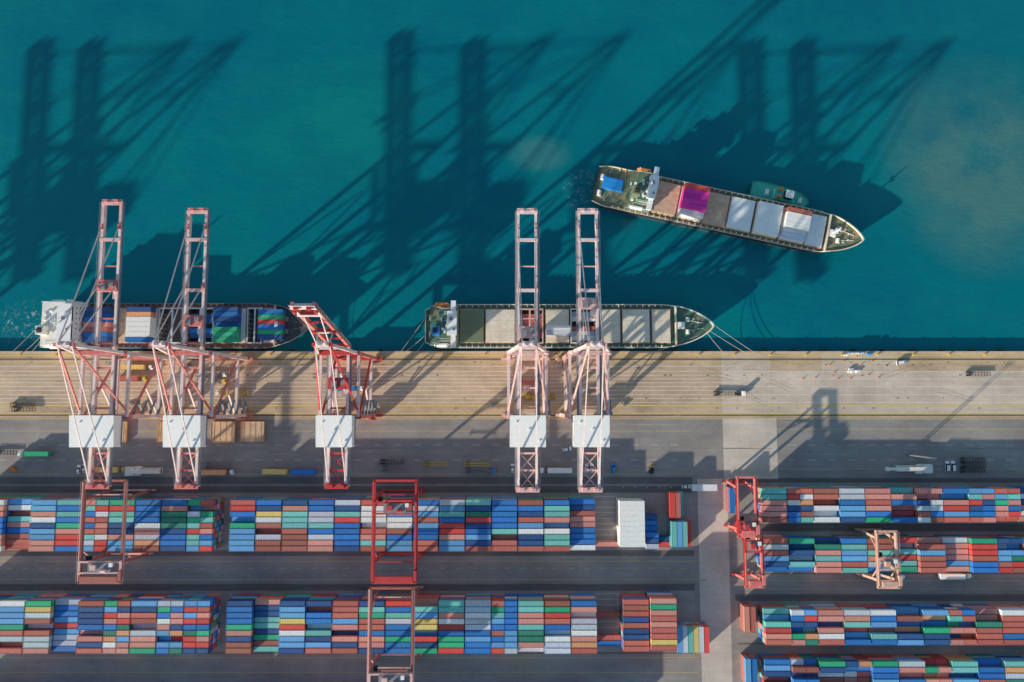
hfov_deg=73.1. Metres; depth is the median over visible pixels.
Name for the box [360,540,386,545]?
shipping container
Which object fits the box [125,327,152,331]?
shipping container
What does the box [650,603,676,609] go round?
shipping container
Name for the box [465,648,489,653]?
shipping container
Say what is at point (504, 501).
shipping container
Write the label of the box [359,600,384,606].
shipping container
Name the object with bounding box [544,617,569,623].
shipping container
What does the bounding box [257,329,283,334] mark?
shipping container
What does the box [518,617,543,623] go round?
shipping container
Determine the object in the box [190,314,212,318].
shipping container
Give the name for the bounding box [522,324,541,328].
shipping container
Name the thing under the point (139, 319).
shipping container
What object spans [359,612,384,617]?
shipping container
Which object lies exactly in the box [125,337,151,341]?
shipping container
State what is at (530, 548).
shipping container
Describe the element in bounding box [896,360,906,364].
parked van
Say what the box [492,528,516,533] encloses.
shipping container
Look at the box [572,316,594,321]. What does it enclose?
shipping container
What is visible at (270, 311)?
shipping container
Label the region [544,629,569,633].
shipping container
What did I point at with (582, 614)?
shipping container
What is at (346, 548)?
shipping container
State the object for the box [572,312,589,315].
shipping container
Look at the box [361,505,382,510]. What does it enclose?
shipping container
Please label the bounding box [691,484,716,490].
shipping container
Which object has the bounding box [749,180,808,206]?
tugboat
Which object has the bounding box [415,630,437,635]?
shipping container
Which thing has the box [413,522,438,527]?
shipping container
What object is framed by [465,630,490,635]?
shipping container
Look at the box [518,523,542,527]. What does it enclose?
shipping container
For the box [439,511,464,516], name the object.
shipping container
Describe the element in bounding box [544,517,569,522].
shipping container
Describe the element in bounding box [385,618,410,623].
shipping container
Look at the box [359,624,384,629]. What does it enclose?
shipping container
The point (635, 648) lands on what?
shipping container
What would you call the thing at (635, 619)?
shipping container
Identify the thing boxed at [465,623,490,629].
shipping container
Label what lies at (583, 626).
shipping container
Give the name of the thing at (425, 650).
shipping container
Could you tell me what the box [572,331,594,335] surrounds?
shipping container
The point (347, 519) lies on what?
shipping container
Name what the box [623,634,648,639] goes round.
shipping container
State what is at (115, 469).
shipping container
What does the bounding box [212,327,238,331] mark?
shipping container
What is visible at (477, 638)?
shipping container
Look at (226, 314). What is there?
shipping container
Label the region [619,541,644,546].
shipping container
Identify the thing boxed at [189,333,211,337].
shipping container
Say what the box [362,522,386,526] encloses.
shipping container
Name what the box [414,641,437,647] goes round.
shipping container
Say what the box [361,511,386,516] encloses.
shipping container
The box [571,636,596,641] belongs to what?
shipping container
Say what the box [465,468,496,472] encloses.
terminal truck
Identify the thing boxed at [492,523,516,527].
shipping container
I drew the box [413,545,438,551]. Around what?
shipping container
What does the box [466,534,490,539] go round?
shipping container
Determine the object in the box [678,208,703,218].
shipping container
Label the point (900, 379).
pavement
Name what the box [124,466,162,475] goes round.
truck
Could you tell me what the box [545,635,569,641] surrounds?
shipping container
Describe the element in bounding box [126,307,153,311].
shipping container
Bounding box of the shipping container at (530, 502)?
[518,500,542,504]
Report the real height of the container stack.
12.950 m
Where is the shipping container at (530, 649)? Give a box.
[518,648,543,651]
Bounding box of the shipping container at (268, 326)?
[258,324,283,329]
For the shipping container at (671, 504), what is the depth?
339.64 m
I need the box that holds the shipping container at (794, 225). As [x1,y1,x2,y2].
[783,221,809,231]
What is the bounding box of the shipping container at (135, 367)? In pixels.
[120,365,145,369]
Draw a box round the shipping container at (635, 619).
[623,617,648,621]
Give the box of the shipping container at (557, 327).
[546,325,569,329]
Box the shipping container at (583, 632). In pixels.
[571,630,596,635]
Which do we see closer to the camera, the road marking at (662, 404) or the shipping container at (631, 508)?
the shipping container at (631, 508)
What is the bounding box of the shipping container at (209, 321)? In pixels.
[206,319,212,323]
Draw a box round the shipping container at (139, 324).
[126,322,152,326]
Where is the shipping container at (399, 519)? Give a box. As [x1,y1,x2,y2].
[387,517,412,522]
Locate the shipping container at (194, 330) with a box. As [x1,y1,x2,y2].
[189,328,211,332]
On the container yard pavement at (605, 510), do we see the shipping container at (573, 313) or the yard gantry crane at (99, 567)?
the yard gantry crane at (99, 567)
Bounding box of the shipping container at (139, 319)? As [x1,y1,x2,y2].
[126,317,152,321]
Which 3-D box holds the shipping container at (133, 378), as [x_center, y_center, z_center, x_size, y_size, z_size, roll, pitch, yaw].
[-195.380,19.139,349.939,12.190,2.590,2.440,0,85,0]
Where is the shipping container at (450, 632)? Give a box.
[438,630,463,635]
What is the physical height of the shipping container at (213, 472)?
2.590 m
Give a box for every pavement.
[0,477,1023,600]
[0,483,1023,681]
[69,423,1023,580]
[721,354,1023,412]
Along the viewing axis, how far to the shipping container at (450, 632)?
329.21 m
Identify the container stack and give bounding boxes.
[0,486,1023,681]
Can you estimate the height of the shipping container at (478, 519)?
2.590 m
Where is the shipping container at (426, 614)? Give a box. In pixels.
[415,612,437,617]
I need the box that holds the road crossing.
[697,419,777,681]
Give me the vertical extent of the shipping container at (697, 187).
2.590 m
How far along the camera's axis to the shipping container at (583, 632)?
329.21 m
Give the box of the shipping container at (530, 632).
[518,630,543,635]
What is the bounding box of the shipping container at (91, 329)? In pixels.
[83,327,109,331]
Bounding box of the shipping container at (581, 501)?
[569,499,594,504]
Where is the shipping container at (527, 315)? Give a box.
[520,314,541,318]
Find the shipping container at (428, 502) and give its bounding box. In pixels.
[414,500,438,504]
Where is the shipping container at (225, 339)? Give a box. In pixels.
[212,337,238,341]
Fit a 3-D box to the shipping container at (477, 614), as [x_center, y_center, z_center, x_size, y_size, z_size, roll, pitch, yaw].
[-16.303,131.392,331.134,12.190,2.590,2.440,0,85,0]
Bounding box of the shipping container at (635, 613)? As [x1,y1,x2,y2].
[623,611,648,616]
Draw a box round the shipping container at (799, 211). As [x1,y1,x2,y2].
[786,207,812,215]
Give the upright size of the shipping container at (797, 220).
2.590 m
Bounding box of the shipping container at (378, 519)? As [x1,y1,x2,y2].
[361,517,386,522]
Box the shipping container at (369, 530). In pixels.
[361,528,386,533]
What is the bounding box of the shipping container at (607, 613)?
[596,611,619,616]
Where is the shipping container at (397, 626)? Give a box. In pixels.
[385,624,410,629]
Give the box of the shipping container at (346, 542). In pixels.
[334,540,359,545]
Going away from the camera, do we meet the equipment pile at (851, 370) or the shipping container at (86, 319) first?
the shipping container at (86, 319)
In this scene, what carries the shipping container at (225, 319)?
on the shipping container
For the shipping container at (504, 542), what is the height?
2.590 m
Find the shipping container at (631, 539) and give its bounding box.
[619,536,644,541]
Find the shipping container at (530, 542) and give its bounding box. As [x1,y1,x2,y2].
[518,540,542,545]
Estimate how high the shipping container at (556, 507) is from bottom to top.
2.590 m
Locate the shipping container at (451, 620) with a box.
[439,618,463,623]
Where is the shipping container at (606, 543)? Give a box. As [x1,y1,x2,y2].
[595,541,618,546]
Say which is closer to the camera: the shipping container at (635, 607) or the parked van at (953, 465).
the shipping container at (635, 607)
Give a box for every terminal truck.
[17,451,51,455]
[146,365,153,369]
[195,372,226,376]
[195,379,226,383]
[205,469,234,474]
[215,390,247,394]
[313,373,344,377]
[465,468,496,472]
[524,394,555,398]
[540,468,547,472]
[571,388,595,392]
[713,391,745,395]
[880,574,904,579]
[937,572,971,577]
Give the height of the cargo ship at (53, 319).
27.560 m
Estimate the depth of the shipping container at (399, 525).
333.60 m
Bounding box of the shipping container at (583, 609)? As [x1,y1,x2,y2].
[571,607,596,611]
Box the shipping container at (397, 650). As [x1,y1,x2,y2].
[385,648,410,653]
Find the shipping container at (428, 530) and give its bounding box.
[413,528,438,533]
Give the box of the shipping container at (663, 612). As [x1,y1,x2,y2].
[650,609,676,615]
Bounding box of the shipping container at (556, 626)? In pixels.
[544,623,569,629]
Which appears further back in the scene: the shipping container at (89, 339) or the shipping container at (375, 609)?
the shipping container at (89, 339)
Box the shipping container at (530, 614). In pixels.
[518,612,542,617]
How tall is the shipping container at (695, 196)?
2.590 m
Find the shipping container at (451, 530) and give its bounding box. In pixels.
[439,528,464,533]
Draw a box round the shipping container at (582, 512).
[569,510,594,515]
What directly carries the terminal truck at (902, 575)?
on the crane rail track
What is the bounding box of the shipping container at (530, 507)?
[518,505,542,510]
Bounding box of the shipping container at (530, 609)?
[518,607,543,611]
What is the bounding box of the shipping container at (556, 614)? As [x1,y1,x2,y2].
[544,611,569,617]
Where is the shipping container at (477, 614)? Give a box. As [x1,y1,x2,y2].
[465,612,490,617]
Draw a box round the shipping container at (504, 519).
[492,517,516,522]
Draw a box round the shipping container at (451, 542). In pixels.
[439,540,464,545]
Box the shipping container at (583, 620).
[571,617,596,623]
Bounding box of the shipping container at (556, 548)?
[544,546,569,550]
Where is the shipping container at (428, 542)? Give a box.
[413,540,438,545]
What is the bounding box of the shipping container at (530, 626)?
[518,624,543,629]
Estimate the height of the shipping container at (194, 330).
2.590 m
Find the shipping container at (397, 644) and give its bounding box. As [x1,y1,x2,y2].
[385,642,410,647]
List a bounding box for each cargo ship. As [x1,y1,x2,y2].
[35,299,307,348]
[425,300,714,347]
[591,166,864,252]
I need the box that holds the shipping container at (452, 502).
[440,500,464,504]
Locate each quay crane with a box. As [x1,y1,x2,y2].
[53,199,175,488]
[149,208,254,488]
[288,302,384,488]
[501,208,550,492]
[555,208,612,492]
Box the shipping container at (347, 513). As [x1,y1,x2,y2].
[334,511,360,516]
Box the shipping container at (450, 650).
[438,648,463,653]
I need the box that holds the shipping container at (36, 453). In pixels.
[23,451,50,456]
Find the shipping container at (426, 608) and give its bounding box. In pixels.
[415,606,437,611]
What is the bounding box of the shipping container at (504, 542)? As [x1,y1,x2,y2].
[492,540,516,545]
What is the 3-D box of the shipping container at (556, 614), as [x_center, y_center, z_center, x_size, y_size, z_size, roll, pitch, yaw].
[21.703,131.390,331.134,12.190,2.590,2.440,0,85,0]
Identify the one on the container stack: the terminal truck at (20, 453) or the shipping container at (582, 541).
the shipping container at (582, 541)
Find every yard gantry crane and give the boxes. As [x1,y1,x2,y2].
[75,479,155,583]
[366,586,423,681]
[370,479,426,583]
[722,476,759,537]
[730,528,765,587]
[854,528,902,588]
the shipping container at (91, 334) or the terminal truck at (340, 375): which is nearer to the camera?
the shipping container at (91, 334)
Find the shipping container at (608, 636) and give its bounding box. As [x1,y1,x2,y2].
[597,634,620,639]
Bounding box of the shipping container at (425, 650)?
[414,647,437,653]
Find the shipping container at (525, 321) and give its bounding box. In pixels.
[522,319,541,323]
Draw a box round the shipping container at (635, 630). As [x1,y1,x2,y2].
[623,628,648,633]
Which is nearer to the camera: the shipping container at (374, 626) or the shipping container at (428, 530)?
the shipping container at (374, 626)
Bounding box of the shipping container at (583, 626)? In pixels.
[571,624,596,629]
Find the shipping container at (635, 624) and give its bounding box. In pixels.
[623,622,648,627]
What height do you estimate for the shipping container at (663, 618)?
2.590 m
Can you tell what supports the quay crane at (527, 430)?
on the quay apron
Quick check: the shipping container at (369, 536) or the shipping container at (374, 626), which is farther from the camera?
the shipping container at (369, 536)
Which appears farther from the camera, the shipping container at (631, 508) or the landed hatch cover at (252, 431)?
the landed hatch cover at (252, 431)
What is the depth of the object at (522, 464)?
348.88 m
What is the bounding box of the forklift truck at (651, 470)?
[649,466,653,473]
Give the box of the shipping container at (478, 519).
[466,517,490,522]
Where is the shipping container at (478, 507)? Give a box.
[466,505,490,510]
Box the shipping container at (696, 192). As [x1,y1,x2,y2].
[684,187,708,196]
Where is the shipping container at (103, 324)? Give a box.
[83,322,110,326]
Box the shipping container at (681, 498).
[678,491,683,515]
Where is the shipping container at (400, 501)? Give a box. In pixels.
[387,500,412,504]
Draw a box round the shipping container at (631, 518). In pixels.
[619,516,644,521]
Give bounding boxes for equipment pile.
[844,352,863,355]
[847,368,860,372]
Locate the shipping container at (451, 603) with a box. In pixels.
[439,600,463,606]
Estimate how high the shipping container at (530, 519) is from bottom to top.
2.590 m
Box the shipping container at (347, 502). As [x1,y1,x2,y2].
[335,500,360,504]
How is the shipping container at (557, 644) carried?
on the container stack
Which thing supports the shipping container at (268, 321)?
on the shipping container
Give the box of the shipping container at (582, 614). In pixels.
[570,610,595,616]
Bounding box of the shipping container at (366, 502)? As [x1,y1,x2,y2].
[361,500,386,504]
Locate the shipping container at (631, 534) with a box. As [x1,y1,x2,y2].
[619,531,644,536]
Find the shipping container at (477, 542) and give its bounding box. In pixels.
[465,540,490,545]
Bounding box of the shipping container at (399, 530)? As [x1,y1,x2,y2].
[387,528,412,533]
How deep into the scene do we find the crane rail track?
346.22 m
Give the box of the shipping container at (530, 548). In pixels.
[518,546,542,550]
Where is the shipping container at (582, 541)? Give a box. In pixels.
[570,539,594,544]
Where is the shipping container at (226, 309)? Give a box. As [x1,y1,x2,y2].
[213,307,239,311]
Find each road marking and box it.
[0,355,1023,672]
[0,366,1023,627]
[97,363,972,415]
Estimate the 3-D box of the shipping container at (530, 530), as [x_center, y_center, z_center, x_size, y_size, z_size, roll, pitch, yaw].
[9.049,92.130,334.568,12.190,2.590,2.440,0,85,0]
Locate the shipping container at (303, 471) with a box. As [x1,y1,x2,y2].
[291,469,316,473]
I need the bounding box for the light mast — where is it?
[906,454,936,458]
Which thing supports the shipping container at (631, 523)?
on the container stack
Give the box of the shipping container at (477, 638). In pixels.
[465,635,490,641]
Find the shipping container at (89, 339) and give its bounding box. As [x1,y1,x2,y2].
[82,337,109,341]
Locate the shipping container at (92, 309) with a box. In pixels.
[84,307,110,311]
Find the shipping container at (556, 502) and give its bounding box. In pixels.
[544,500,568,504]
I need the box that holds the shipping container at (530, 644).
[518,642,543,647]
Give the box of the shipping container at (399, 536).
[387,534,412,539]
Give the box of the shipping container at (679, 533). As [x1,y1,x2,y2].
[676,521,681,546]
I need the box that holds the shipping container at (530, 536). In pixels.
[518,534,542,539]
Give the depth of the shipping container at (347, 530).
333.37 m
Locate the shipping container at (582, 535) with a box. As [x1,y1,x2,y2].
[570,533,594,538]
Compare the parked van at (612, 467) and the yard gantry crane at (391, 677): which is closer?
the yard gantry crane at (391, 677)
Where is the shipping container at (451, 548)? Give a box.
[439,546,464,551]
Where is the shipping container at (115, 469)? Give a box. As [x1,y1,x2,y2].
[94,467,118,472]
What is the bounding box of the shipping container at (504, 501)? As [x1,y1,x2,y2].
[492,499,516,504]
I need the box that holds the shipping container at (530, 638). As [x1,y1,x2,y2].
[518,636,543,641]
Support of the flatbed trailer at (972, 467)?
on the ground
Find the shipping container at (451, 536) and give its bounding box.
[439,534,464,539]
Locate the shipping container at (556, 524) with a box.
[544,523,568,526]
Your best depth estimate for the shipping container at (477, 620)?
329.71 m
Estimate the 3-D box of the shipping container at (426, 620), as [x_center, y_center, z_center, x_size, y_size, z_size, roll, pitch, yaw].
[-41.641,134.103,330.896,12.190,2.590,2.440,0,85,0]
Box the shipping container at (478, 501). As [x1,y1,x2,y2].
[466,499,490,504]
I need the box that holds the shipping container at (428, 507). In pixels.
[413,505,438,510]
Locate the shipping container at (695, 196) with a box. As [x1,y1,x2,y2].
[683,192,707,201]
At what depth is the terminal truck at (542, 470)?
346.75 m
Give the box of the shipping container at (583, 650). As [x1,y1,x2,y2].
[571,648,596,653]
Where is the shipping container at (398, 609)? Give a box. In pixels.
[386,607,410,611]
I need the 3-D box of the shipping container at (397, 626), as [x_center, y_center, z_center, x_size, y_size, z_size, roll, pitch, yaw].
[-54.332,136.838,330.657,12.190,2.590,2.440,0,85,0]
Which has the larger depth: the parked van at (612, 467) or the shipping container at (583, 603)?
the parked van at (612, 467)
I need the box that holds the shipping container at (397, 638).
[385,636,410,641]
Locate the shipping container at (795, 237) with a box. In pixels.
[780,231,805,241]
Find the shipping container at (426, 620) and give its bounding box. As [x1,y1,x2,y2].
[415,618,437,623]
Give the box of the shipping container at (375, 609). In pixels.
[359,607,384,611]
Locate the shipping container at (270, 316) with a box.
[258,314,283,319]
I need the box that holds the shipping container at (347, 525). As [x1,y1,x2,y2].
[334,522,360,527]
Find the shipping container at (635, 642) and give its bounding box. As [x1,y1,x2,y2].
[623,639,648,645]
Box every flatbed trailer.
[0,450,16,454]
[10,402,34,406]
[11,407,35,411]
[204,462,228,467]
[379,459,403,463]
[382,466,405,470]
[424,461,447,465]
[465,462,488,466]
[960,457,984,462]
[960,468,984,472]
[961,463,986,467]
[966,371,990,375]
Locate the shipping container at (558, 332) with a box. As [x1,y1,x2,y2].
[546,330,570,335]
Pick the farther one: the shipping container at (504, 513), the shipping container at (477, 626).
the shipping container at (504, 513)
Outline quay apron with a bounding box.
[0,353,1023,417]
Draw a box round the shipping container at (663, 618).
[650,615,676,621]
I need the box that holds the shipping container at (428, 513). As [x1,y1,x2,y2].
[413,511,438,516]
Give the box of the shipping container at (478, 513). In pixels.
[466,511,490,516]
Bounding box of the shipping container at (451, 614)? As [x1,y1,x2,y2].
[439,611,464,617]
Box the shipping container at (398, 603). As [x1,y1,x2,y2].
[385,600,410,606]
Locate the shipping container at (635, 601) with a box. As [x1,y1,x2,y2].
[622,598,648,604]
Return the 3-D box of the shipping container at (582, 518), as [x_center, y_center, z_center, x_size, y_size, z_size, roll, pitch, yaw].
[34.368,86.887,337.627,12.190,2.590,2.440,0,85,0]
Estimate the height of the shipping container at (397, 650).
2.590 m
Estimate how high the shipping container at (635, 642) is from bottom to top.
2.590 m
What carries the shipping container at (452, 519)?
on the container stack
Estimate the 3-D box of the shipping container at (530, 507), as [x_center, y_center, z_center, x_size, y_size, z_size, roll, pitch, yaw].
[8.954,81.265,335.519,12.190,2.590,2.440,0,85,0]
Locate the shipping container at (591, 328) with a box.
[572,326,594,330]
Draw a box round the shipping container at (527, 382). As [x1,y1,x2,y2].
[521,380,534,384]
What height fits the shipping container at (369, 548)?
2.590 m
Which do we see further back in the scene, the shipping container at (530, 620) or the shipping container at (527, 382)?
the shipping container at (527, 382)
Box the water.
[0,0,1023,350]
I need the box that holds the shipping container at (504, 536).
[492,534,516,538]
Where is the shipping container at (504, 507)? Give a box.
[492,505,516,510]
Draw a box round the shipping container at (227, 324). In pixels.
[215,322,240,327]
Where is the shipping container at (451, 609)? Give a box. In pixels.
[439,607,463,611]
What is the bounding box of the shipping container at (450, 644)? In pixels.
[438,642,463,647]
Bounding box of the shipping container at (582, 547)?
[570,545,594,549]
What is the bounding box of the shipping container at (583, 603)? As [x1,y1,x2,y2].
[571,600,596,606]
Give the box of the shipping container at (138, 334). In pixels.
[125,332,151,336]
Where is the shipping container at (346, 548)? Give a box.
[334,546,359,551]
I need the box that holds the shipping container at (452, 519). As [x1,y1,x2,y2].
[439,517,464,522]
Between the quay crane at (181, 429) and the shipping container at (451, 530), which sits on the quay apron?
the quay crane at (181, 429)
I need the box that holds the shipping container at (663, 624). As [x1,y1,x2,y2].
[650,621,676,627]
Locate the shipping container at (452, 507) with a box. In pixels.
[440,505,464,510]
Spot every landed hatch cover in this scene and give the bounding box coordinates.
[122,422,128,441]
[157,422,162,441]
[210,422,235,441]
[240,422,264,441]
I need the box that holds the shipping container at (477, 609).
[465,607,490,611]
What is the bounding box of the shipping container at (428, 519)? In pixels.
[413,517,438,522]
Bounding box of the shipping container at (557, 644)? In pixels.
[545,642,570,647]
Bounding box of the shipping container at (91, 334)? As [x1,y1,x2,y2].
[83,332,109,336]
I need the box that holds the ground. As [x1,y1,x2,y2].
[0,419,1023,681]
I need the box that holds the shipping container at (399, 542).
[387,540,412,545]
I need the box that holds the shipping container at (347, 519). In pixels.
[334,517,360,522]
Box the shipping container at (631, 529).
[619,526,644,531]
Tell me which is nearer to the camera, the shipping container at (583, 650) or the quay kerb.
the shipping container at (583, 650)
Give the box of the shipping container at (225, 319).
[213,317,238,321]
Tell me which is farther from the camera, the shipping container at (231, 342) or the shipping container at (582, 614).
the shipping container at (231, 342)
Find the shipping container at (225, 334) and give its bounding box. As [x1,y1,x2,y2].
[212,332,238,336]
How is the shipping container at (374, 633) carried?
on the container stack
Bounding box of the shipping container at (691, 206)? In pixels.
[681,202,705,212]
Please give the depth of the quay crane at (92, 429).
307.90 m
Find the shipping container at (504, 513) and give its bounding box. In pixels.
[492,511,516,516]
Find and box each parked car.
[76,465,81,473]
[562,447,571,451]
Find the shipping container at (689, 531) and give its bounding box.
[685,520,691,545]
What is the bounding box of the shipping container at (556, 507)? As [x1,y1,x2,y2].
[544,505,568,510]
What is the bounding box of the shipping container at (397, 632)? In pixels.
[385,630,410,635]
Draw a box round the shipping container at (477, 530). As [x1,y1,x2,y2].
[465,528,490,533]
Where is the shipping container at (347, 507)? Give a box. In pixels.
[335,505,360,510]
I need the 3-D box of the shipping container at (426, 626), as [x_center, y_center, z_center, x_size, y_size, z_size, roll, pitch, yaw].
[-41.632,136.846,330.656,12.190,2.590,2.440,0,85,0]
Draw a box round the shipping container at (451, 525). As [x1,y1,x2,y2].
[439,523,464,527]
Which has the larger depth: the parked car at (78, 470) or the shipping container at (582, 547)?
the parked car at (78, 470)
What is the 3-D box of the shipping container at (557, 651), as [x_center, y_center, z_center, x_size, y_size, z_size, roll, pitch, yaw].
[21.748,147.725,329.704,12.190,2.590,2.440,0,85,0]
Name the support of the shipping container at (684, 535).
on the container stack
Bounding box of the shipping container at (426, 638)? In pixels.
[415,636,437,641]
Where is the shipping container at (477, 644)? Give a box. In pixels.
[465,642,490,647]
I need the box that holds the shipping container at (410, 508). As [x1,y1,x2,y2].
[406,505,412,510]
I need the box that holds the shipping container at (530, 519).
[518,517,542,522]
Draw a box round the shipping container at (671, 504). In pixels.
[669,492,674,517]
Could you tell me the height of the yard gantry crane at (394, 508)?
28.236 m
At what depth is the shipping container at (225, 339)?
344.47 m
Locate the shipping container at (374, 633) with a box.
[359,630,384,635]
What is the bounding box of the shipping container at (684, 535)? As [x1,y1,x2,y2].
[681,521,687,546]
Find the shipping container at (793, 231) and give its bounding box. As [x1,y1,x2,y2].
[780,227,806,235]
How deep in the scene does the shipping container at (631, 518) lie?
336.38 m
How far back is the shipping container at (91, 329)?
344.92 m
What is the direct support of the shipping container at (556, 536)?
on the container stack
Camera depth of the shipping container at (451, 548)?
332.65 m
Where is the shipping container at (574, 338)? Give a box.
[572,336,594,340]
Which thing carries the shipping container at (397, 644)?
on the container stack
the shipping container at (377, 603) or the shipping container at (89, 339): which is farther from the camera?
the shipping container at (89, 339)
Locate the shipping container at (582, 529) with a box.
[570,527,594,532]
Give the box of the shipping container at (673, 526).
[670,521,676,546]
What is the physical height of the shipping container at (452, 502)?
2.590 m
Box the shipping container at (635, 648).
[623,645,648,651]
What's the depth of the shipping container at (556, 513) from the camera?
334.07 m
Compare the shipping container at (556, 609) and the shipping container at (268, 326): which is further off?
the shipping container at (268, 326)
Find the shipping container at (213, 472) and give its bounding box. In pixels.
[201,470,226,474]
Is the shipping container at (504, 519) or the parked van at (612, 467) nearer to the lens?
the shipping container at (504, 519)
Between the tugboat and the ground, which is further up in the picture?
the tugboat
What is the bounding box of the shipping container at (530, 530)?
[518,528,542,533]
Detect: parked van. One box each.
[611,463,614,472]
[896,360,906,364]
[944,461,949,471]
[950,461,955,470]
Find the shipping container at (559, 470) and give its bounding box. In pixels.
[547,468,571,472]
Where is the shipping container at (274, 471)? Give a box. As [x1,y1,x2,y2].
[262,469,287,473]
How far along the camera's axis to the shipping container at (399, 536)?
333.13 m
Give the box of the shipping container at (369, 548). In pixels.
[360,546,385,550]
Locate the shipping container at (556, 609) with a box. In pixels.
[544,606,569,611]
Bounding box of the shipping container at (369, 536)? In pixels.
[360,534,385,539]
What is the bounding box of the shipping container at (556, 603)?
[544,600,569,606]
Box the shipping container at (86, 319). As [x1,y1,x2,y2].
[83,317,110,321]
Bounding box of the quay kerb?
[0,351,1023,352]
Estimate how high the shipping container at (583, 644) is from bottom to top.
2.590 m
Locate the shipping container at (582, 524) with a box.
[570,522,594,526]
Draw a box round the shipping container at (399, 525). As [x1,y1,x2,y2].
[387,522,412,527]
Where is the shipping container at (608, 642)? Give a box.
[597,640,620,645]
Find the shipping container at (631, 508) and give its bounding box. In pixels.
[619,506,644,510]
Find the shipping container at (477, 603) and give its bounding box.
[465,600,490,606]
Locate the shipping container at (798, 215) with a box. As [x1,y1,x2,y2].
[785,211,811,220]
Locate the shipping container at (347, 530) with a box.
[334,528,360,533]
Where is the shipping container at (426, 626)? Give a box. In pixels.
[415,624,437,629]
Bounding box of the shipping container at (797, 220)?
[784,216,810,225]
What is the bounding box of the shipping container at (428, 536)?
[413,534,438,539]
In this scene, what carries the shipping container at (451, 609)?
on the container stack
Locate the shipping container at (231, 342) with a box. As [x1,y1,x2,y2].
[216,338,240,342]
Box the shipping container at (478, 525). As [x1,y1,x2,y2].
[466,523,490,527]
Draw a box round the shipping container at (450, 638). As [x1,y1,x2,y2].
[438,636,463,641]
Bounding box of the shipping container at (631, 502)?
[619,500,644,505]
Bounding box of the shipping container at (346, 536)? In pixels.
[334,534,359,539]
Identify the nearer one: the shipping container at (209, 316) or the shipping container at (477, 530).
the shipping container at (477, 530)
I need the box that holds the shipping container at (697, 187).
[685,183,709,191]
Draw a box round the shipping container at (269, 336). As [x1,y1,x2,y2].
[257,334,283,339]
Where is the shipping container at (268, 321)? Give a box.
[258,319,283,324]
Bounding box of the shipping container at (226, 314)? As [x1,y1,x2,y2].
[213,312,239,316]
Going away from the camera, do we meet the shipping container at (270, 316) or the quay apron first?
the shipping container at (270, 316)
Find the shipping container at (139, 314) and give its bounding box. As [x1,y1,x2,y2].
[126,312,152,316]
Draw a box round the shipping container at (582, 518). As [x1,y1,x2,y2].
[570,516,594,521]
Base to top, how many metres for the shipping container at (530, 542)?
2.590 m
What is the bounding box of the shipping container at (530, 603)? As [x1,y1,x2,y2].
[518,600,543,606]
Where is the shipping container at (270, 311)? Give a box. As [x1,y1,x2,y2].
[258,309,283,314]
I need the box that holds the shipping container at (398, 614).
[386,612,410,617]
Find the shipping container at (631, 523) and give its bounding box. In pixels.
[619,521,644,526]
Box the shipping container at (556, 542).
[544,540,569,545]
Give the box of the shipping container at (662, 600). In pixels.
[650,597,675,603]
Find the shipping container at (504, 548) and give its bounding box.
[492,546,516,550]
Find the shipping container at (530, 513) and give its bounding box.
[518,511,542,516]
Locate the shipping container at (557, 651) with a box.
[545,648,570,653]
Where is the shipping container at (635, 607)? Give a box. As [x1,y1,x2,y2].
[623,605,648,610]
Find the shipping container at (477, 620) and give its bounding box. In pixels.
[465,618,490,623]
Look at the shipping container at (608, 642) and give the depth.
338.83 m
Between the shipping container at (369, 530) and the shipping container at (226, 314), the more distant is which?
the shipping container at (226, 314)
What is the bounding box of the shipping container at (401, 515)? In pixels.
[387,511,412,516]
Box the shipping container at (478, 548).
[466,546,490,550]
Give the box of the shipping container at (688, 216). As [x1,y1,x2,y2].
[677,210,700,219]
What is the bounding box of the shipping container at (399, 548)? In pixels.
[387,545,412,550]
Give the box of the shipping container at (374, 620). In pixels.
[359,618,384,623]
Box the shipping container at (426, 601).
[415,598,438,604]
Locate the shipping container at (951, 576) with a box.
[938,573,965,578]
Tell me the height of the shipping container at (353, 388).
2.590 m
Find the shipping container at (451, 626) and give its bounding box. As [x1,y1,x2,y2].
[439,624,463,629]
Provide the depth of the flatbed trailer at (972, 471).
347.24 m
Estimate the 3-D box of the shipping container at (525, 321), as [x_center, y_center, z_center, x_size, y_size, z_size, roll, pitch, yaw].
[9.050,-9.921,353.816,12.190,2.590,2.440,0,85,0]
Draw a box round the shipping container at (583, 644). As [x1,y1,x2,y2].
[571,642,596,647]
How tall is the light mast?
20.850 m
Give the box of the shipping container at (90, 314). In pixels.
[84,312,110,316]
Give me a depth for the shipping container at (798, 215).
349.92 m
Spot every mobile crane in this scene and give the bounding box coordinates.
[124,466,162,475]
[885,464,932,473]
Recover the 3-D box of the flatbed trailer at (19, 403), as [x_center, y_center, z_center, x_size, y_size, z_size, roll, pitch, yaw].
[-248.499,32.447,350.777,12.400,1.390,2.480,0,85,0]
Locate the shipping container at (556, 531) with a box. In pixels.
[544,528,569,533]
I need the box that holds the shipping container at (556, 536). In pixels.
[544,534,569,539]
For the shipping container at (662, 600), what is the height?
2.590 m
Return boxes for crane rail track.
[0,359,1023,653]
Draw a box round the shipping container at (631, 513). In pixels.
[619,511,644,515]
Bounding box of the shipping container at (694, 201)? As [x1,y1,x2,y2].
[682,197,706,206]
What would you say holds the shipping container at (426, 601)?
on the container stack
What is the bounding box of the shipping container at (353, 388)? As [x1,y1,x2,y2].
[332,386,355,390]
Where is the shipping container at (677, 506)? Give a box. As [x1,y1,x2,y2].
[674,492,680,517]
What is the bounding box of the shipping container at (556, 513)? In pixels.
[544,511,569,516]
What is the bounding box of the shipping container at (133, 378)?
[120,376,139,380]
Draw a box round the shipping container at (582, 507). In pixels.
[570,505,594,509]

